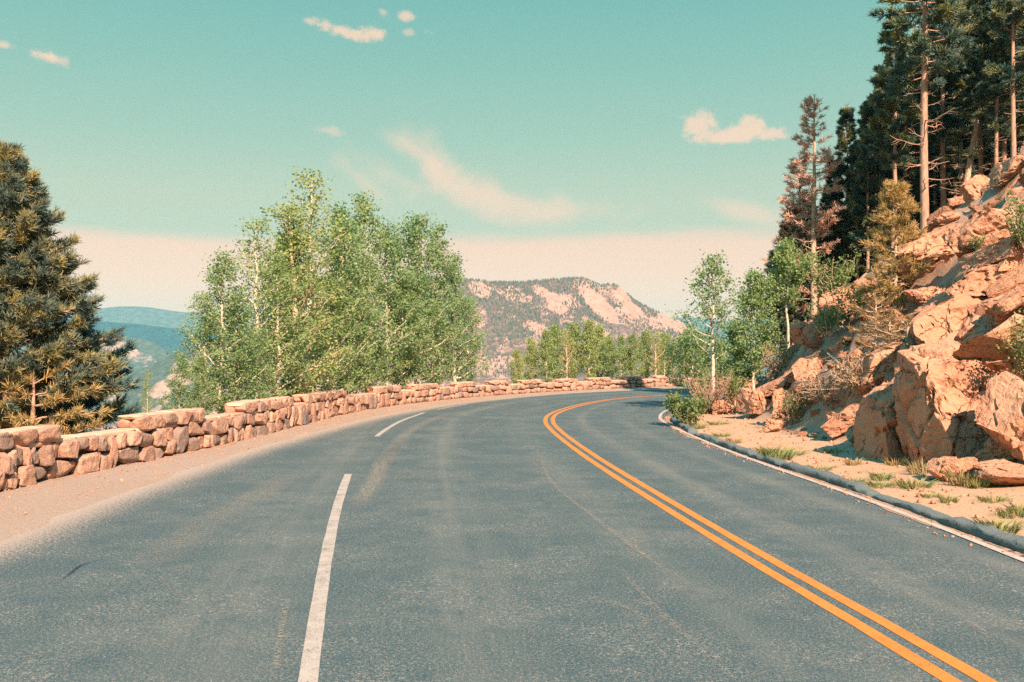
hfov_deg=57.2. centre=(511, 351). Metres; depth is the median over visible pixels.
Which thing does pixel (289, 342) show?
aspen tree
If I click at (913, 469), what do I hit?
grass tuft
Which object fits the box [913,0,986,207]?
pine tree
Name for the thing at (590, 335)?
aspen tree
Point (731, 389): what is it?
shrub
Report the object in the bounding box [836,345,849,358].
ledge rock
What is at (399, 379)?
aspen tree
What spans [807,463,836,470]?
grass tuft
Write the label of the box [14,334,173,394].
foothill
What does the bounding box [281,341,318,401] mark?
aspen tree
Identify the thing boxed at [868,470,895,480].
grass tuft
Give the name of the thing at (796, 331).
boulder
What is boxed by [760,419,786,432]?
boulder
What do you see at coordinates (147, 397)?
aspen tree
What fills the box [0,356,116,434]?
pine tree
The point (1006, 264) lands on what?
ledge rock
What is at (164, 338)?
dark ridge
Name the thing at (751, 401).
boulder
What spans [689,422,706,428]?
grass tuft
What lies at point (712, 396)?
shrub
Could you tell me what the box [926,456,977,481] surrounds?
boulder
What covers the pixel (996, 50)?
pine tree
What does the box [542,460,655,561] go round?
road seam
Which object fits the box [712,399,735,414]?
boulder
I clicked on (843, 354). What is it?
rock
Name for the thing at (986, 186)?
ledge rock
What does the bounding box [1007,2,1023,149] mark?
pine tree
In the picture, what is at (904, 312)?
boulder
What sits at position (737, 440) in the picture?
grass tuft
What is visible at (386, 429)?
lane dash
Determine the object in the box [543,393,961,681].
yellow line
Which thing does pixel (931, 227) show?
ledge rock
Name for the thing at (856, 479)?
grass tuft
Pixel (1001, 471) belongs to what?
boulder
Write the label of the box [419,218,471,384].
aspen tree
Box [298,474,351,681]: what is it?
lane dash
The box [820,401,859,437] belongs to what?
ledge rock
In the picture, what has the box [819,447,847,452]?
grass tuft
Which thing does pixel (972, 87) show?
pine tree
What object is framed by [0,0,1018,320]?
sky
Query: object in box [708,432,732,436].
grass tuft
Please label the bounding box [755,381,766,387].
rock
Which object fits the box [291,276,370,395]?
aspen tree
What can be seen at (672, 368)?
aspen tree
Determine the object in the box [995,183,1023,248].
shrub
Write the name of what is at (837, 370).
ledge rock
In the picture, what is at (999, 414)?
boulder
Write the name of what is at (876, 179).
pine tree
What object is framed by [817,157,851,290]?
pine tree
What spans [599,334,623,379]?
aspen tree
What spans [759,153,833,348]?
pine tree
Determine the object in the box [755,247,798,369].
pine tree
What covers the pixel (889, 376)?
ledge rock
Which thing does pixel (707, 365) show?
aspen tree
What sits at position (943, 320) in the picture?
boulder
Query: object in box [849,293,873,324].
ledge rock
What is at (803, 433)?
rock
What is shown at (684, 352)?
aspen tree
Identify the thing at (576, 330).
aspen tree
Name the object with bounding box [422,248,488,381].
aspen tree
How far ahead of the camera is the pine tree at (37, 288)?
20.13 m
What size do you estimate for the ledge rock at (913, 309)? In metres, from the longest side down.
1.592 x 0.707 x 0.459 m
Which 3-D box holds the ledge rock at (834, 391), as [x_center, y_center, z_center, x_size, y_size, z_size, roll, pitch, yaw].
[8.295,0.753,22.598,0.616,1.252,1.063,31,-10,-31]
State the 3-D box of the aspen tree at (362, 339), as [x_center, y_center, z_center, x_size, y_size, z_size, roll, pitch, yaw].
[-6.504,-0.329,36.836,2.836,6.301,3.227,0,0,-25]
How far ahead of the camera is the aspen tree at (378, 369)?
38.84 m
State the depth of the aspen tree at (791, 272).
35.94 m
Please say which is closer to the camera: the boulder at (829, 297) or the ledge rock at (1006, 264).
the ledge rock at (1006, 264)
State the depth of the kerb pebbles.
15.07 m
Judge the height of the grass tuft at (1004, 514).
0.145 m
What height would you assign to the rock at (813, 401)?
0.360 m
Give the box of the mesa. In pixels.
[209,279,710,414]
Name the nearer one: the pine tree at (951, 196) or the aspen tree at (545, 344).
the pine tree at (951, 196)
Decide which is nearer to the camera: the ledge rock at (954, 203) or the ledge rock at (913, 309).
the ledge rock at (913, 309)
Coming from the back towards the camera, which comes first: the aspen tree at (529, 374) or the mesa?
the mesa
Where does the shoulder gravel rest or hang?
on the ground
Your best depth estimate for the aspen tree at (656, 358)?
61.37 m
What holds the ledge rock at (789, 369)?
on the ground
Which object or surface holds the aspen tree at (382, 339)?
on the ground
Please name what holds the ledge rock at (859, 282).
on the ground
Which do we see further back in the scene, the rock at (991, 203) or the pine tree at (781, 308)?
the pine tree at (781, 308)
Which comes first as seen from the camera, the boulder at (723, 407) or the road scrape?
the road scrape
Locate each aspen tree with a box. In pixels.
[138,371,154,412]
[155,351,198,409]
[167,245,258,413]
[175,286,239,414]
[180,354,220,414]
[207,290,277,404]
[212,213,299,398]
[229,251,323,397]
[235,328,287,399]
[246,198,364,396]
[257,165,360,391]
[259,218,335,396]
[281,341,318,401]
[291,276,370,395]
[302,200,393,394]
[306,214,385,389]
[318,263,385,393]
[334,188,419,392]
[363,218,432,385]
[364,334,398,386]
[369,273,438,389]
[370,215,435,388]
[396,210,467,383]
[407,303,455,384]
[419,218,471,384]
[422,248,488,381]
[441,295,496,382]
[506,348,525,383]
[522,335,542,379]
[531,329,559,382]
[544,322,572,379]
[556,327,580,377]
[561,321,590,378]
[574,319,604,377]
[585,322,607,376]
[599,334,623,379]
[610,333,631,379]
[623,332,647,375]
[634,327,659,378]
[643,329,665,375]
[653,332,674,375]
[659,319,719,401]
[662,249,745,392]
[666,338,680,375]
[675,329,694,377]
[694,342,710,376]
[710,318,766,402]
[715,342,729,376]
[725,263,788,389]
[762,235,828,351]
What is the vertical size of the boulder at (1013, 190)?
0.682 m
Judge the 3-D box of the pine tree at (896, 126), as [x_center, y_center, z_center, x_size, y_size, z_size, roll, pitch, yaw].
[14.649,-7.318,35.872,2.576,11.250,2.476,0,0,4]
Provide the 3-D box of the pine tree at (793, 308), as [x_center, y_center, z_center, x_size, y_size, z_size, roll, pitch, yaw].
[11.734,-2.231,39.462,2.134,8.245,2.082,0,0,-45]
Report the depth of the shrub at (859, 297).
25.78 m
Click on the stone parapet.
(30, 455)
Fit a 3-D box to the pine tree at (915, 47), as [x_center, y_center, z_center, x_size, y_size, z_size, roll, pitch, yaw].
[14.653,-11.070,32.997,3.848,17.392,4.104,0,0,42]
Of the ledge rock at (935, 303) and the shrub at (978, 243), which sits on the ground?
the ledge rock at (935, 303)
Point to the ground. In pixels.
(40, 506)
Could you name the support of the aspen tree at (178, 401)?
on the ground
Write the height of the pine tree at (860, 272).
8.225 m
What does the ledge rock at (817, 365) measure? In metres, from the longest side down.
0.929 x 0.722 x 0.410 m
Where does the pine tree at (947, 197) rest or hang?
on the ground
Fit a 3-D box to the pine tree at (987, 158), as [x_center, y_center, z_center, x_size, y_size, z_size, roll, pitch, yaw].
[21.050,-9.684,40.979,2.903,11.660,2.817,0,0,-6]
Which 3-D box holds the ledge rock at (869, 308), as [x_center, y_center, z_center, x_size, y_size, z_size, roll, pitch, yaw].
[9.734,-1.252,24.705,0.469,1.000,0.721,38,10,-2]
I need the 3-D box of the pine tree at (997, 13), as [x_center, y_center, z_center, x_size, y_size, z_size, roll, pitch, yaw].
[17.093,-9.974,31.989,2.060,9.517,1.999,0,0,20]
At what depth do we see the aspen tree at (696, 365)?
37.30 m
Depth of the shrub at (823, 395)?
22.91 m
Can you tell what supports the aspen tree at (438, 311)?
on the ground
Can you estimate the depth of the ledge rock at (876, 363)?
20.51 m
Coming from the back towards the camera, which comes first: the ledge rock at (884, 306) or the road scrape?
the ledge rock at (884, 306)
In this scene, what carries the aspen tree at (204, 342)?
on the ground
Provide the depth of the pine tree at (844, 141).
39.87 m
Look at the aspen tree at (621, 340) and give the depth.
60.30 m
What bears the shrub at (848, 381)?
on the ground
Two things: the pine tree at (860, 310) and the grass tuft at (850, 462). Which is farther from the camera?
the pine tree at (860, 310)
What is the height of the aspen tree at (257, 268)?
7.081 m
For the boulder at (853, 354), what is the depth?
23.46 m
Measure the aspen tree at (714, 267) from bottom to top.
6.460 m
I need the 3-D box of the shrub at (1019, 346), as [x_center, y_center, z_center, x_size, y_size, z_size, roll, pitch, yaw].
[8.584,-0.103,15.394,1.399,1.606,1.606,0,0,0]
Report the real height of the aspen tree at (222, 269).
5.695 m
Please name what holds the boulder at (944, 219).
on the ground
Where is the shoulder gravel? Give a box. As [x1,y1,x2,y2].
[1,385,680,514]
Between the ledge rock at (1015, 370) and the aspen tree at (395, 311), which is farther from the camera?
the aspen tree at (395, 311)
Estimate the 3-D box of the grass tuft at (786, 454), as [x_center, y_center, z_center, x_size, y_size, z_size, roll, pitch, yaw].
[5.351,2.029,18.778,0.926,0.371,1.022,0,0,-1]
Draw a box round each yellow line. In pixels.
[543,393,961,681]
[551,393,997,681]
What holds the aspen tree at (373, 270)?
on the ground
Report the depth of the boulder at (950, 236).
21.47 m
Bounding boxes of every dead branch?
[814,377,847,408]
[816,353,873,389]
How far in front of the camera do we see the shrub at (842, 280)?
27.73 m
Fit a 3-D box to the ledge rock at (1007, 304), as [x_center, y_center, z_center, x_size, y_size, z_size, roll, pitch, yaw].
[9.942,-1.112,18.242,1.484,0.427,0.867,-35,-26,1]
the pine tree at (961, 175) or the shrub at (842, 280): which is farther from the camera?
the pine tree at (961, 175)
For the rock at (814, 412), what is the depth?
23.47 m
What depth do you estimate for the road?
9.46 m
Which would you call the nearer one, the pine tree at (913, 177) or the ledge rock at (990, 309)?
the ledge rock at (990, 309)
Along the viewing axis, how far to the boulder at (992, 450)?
15.13 m
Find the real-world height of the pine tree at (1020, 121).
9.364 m
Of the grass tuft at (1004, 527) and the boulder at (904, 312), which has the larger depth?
the boulder at (904, 312)
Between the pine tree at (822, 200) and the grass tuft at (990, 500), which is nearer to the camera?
the grass tuft at (990, 500)
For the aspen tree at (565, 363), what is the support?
on the ground
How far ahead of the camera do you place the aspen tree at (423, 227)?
43.55 m
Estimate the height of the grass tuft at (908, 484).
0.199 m
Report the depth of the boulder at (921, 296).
22.03 m
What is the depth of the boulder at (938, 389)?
16.19 m
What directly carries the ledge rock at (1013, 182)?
on the ground
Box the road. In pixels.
[0,387,1023,681]
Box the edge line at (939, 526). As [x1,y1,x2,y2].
[658,398,1023,561]
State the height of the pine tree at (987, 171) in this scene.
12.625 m
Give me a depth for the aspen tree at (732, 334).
36.34 m
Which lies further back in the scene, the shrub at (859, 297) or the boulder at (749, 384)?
the boulder at (749, 384)
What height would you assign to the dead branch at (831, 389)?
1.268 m
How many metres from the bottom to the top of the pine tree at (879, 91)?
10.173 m
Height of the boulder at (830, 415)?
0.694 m
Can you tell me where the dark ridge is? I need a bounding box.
[39,319,217,352]
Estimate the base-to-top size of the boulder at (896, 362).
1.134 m
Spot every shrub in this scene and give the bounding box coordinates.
[661,389,717,425]
[681,370,735,413]
[709,364,753,404]
[753,341,802,380]
[764,336,798,366]
[775,390,810,424]
[796,363,843,402]
[800,248,869,296]
[803,291,850,338]
[825,347,881,393]
[830,284,874,318]
[900,331,929,349]
[968,232,991,250]
[993,301,1023,379]
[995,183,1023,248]
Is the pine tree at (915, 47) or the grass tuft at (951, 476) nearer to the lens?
the grass tuft at (951, 476)
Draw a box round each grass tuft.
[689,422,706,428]
[706,420,730,424]
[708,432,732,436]
[722,436,744,443]
[753,447,777,453]
[756,442,803,460]
[769,447,810,455]
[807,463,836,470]
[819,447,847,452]
[839,476,874,481]
[841,457,867,465]
[860,479,899,488]
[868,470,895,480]
[878,454,912,465]
[889,477,941,488]
[896,456,928,474]
[915,491,942,497]
[935,466,981,486]
[936,494,960,503]
[956,473,993,488]
[966,512,1023,533]
[973,494,1014,502]
[986,506,1023,518]
[1002,501,1023,513]
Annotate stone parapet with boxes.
[0,375,766,490]
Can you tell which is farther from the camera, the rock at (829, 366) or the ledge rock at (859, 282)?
the ledge rock at (859, 282)
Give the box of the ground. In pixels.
[0,146,1023,540]
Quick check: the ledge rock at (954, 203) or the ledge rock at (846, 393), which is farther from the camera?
the ledge rock at (954, 203)
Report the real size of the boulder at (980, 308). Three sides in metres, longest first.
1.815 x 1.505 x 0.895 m
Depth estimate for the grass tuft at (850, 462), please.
17.34 m
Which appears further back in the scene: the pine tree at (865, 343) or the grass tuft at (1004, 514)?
the pine tree at (865, 343)
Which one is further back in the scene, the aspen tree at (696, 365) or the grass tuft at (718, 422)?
the aspen tree at (696, 365)
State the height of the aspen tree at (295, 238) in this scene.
7.949 m
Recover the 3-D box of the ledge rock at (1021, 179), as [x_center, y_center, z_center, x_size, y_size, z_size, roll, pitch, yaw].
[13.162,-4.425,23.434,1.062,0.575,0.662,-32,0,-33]
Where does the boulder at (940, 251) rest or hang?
on the ground
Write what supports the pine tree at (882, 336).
on the ground
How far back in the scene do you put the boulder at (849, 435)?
19.68 m
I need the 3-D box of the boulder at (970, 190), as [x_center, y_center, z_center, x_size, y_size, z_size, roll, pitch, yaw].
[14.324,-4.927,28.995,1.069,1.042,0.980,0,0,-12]
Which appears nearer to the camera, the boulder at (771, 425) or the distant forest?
the boulder at (771, 425)
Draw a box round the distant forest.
[302,276,724,381]
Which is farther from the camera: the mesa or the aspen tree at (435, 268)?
the mesa
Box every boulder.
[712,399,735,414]
[730,376,757,398]
[736,388,769,414]
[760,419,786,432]
[772,388,789,420]
[782,371,820,411]
[789,322,808,348]
[791,348,830,379]
[817,286,856,316]
[826,410,850,437]
[834,348,863,368]
[845,428,853,443]
[853,377,904,460]
[881,268,908,294]
[886,308,908,316]
[892,337,999,466]
[894,341,914,373]
[898,223,963,284]
[904,284,949,304]
[907,292,989,344]
[926,211,960,226]
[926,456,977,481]
[942,228,975,258]
[946,263,1014,295]
[953,314,1023,376]
[955,207,1017,248]
[959,174,989,202]
[968,294,1004,323]
[973,458,1023,485]
[974,371,1023,463]
[974,438,1014,460]
[988,154,1023,187]
[1005,186,1022,200]
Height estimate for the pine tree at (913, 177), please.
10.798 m
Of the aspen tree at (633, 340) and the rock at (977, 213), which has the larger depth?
the aspen tree at (633, 340)
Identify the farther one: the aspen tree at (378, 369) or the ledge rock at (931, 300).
the aspen tree at (378, 369)
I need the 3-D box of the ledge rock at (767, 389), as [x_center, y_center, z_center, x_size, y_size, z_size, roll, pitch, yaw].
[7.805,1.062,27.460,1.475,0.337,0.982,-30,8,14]
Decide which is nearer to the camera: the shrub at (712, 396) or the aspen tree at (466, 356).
the shrub at (712, 396)
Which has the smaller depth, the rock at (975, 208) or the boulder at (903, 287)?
the boulder at (903, 287)
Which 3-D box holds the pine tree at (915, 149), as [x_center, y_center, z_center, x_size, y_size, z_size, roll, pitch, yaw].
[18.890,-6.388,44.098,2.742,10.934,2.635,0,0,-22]
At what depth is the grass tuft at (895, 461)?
16.97 m
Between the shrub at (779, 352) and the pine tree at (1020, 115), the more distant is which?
the pine tree at (1020, 115)
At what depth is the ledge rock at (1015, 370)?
16.38 m
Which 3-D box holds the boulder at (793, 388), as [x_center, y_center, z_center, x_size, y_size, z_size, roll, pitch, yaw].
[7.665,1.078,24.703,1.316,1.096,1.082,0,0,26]
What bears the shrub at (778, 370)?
on the ground
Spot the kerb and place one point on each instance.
(992, 534)
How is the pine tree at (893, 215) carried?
on the ground
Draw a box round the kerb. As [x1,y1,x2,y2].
[671,399,1023,553]
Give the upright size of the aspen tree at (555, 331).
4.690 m
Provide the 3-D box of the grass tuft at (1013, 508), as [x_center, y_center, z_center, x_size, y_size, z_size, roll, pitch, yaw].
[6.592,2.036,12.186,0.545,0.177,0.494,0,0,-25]
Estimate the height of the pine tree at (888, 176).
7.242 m
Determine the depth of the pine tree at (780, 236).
39.31 m
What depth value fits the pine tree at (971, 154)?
35.98 m
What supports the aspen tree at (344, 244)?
on the ground
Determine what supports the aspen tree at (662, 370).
on the ground
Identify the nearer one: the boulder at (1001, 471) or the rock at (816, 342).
the boulder at (1001, 471)
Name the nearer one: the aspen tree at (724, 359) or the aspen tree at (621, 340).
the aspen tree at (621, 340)
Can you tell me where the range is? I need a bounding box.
[65,306,785,375]
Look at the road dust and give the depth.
16.76 m
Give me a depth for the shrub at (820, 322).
26.39 m
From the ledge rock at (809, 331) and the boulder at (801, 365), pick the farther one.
the ledge rock at (809, 331)
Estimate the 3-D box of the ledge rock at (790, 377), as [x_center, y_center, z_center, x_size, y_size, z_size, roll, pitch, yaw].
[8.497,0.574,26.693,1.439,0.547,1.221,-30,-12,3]
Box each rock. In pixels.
[755,373,790,396]
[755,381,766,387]
[782,357,798,375]
[784,356,825,383]
[791,411,803,422]
[798,431,808,436]
[802,316,833,340]
[804,391,819,402]
[807,336,823,348]
[809,409,819,415]
[812,361,822,372]
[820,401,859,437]
[824,355,863,388]
[826,363,834,369]
[828,362,855,400]
[830,336,850,354]
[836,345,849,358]
[838,351,848,357]
[839,388,853,407]
[844,390,868,408]
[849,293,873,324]
[850,278,877,288]
[851,334,905,392]
[863,293,900,315]
[871,304,891,318]
[878,354,895,385]
[881,303,920,346]
[881,368,894,383]
[902,295,953,331]
[905,303,914,310]
[914,284,951,311]
[921,224,937,233]
[926,206,953,221]
[947,196,964,209]
[955,313,998,343]
[958,234,1023,272]
[972,205,979,212]
[972,210,982,217]
[981,182,991,193]
[982,260,1023,296]
[983,198,999,209]
[985,303,1023,316]
[992,284,1023,324]
[995,172,1019,199]
[995,247,1023,271]
[1002,188,1023,210]
[1009,366,1021,377]
[1017,173,1023,183]
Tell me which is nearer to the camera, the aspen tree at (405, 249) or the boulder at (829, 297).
the boulder at (829, 297)
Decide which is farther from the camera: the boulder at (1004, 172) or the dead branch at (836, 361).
the boulder at (1004, 172)
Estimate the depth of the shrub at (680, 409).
27.28 m
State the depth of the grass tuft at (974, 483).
14.20 m
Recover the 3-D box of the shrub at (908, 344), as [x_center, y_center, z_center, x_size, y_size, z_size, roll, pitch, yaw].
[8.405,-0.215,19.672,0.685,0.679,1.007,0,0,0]
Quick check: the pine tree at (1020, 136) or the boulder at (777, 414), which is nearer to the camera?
the boulder at (777, 414)
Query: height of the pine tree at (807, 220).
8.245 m
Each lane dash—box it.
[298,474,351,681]
[377,413,421,435]
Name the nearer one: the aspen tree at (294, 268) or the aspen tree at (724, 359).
the aspen tree at (294, 268)
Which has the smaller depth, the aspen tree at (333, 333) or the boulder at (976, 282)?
the boulder at (976, 282)
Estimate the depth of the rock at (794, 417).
24.18 m
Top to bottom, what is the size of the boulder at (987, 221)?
0.944 m
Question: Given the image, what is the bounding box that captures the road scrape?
[275,611,285,663]
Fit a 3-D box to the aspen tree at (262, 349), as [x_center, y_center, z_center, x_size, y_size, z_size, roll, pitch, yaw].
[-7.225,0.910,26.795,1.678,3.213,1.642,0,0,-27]
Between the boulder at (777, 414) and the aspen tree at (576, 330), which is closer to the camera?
the boulder at (777, 414)
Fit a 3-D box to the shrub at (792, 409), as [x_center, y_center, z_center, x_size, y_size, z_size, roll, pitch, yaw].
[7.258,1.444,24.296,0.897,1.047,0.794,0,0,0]
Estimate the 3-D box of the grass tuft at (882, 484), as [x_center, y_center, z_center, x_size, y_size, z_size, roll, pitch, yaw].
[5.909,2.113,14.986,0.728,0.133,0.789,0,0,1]
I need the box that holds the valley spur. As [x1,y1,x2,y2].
[78,335,267,429]
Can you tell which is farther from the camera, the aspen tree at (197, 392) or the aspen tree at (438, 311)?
the aspen tree at (438, 311)
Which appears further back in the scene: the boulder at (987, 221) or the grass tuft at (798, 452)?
the boulder at (987, 221)
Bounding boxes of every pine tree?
[0,139,134,434]
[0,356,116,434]
[28,317,143,433]
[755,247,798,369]
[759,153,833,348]
[767,220,799,350]
[770,203,810,344]
[778,94,846,319]
[794,199,825,321]
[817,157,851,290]
[818,184,842,281]
[826,103,871,283]
[835,140,873,279]
[844,188,873,280]
[845,95,888,271]
[845,291,907,359]
[852,73,909,261]
[853,179,934,308]
[854,185,874,278]
[854,309,906,355]
[859,21,928,246]
[859,309,914,350]
[868,0,989,229]
[869,174,901,260]
[883,53,934,243]
[892,144,919,226]
[898,106,939,232]
[910,65,958,233]
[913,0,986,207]
[928,20,988,198]
[929,88,963,208]
[932,17,984,195]
[936,27,1001,195]
[946,143,988,197]
[947,6,990,196]
[953,0,994,174]
[962,13,1023,168]
[965,0,1023,170]
[979,20,1023,161]
[982,0,1023,156]
[985,109,1023,153]
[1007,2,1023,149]
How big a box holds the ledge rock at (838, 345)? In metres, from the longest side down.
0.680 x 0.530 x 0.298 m
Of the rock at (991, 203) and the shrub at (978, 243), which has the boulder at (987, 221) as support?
the shrub at (978, 243)
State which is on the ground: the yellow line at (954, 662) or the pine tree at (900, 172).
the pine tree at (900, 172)
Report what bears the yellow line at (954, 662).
on the road
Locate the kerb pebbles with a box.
[658,413,1023,560]
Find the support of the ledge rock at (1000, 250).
on the ground
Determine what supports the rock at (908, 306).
on the ground
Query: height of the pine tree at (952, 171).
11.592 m
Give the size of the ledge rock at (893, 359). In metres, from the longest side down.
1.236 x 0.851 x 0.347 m
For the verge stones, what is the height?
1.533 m
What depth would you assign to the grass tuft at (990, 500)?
13.08 m
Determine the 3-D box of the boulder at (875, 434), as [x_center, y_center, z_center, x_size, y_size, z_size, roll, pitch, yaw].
[7.483,1.543,18.159,1.526,2.498,1.708,0,0,0]
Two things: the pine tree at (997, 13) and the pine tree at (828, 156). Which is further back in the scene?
the pine tree at (828, 156)
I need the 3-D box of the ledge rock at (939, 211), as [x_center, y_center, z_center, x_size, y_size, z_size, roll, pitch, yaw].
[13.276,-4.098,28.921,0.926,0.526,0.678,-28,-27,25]
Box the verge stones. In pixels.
[698,375,1022,525]
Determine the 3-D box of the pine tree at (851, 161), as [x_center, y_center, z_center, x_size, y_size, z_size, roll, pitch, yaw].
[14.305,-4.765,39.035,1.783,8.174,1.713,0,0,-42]
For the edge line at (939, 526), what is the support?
on the road
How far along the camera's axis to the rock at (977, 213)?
24.78 m
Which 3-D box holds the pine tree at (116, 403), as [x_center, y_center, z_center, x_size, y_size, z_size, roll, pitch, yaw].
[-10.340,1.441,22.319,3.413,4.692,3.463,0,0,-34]
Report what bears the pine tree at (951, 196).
on the ground
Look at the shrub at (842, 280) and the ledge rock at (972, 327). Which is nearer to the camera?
the ledge rock at (972, 327)
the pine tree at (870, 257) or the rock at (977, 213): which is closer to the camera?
the rock at (977, 213)
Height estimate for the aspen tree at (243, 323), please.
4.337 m
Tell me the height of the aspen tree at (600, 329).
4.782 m
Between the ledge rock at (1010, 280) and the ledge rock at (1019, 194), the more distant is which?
the ledge rock at (1019, 194)
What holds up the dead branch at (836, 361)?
on the ground
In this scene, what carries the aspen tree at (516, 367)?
on the ground
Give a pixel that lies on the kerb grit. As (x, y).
(922, 517)
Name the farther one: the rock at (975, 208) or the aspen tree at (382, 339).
the aspen tree at (382, 339)
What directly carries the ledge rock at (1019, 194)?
on the ground
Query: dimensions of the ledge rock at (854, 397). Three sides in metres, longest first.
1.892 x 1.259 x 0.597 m
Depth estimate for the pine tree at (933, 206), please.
42.82 m
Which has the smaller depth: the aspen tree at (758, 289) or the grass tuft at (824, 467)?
the grass tuft at (824, 467)
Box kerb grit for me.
[663,414,1023,557]
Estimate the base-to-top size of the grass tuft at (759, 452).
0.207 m
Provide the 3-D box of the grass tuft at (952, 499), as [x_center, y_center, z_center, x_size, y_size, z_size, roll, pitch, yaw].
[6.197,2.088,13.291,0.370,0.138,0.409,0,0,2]
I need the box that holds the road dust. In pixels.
[359,447,401,497]
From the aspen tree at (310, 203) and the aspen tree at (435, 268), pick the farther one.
the aspen tree at (435, 268)
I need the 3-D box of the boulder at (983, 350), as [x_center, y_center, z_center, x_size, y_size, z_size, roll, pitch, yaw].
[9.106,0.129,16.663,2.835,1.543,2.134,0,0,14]
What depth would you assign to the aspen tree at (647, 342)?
62.94 m
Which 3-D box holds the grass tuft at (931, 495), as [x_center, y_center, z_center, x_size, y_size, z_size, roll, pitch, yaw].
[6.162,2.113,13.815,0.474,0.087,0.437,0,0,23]
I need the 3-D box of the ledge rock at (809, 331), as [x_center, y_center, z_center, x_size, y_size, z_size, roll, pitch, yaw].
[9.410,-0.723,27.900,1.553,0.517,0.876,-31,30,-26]

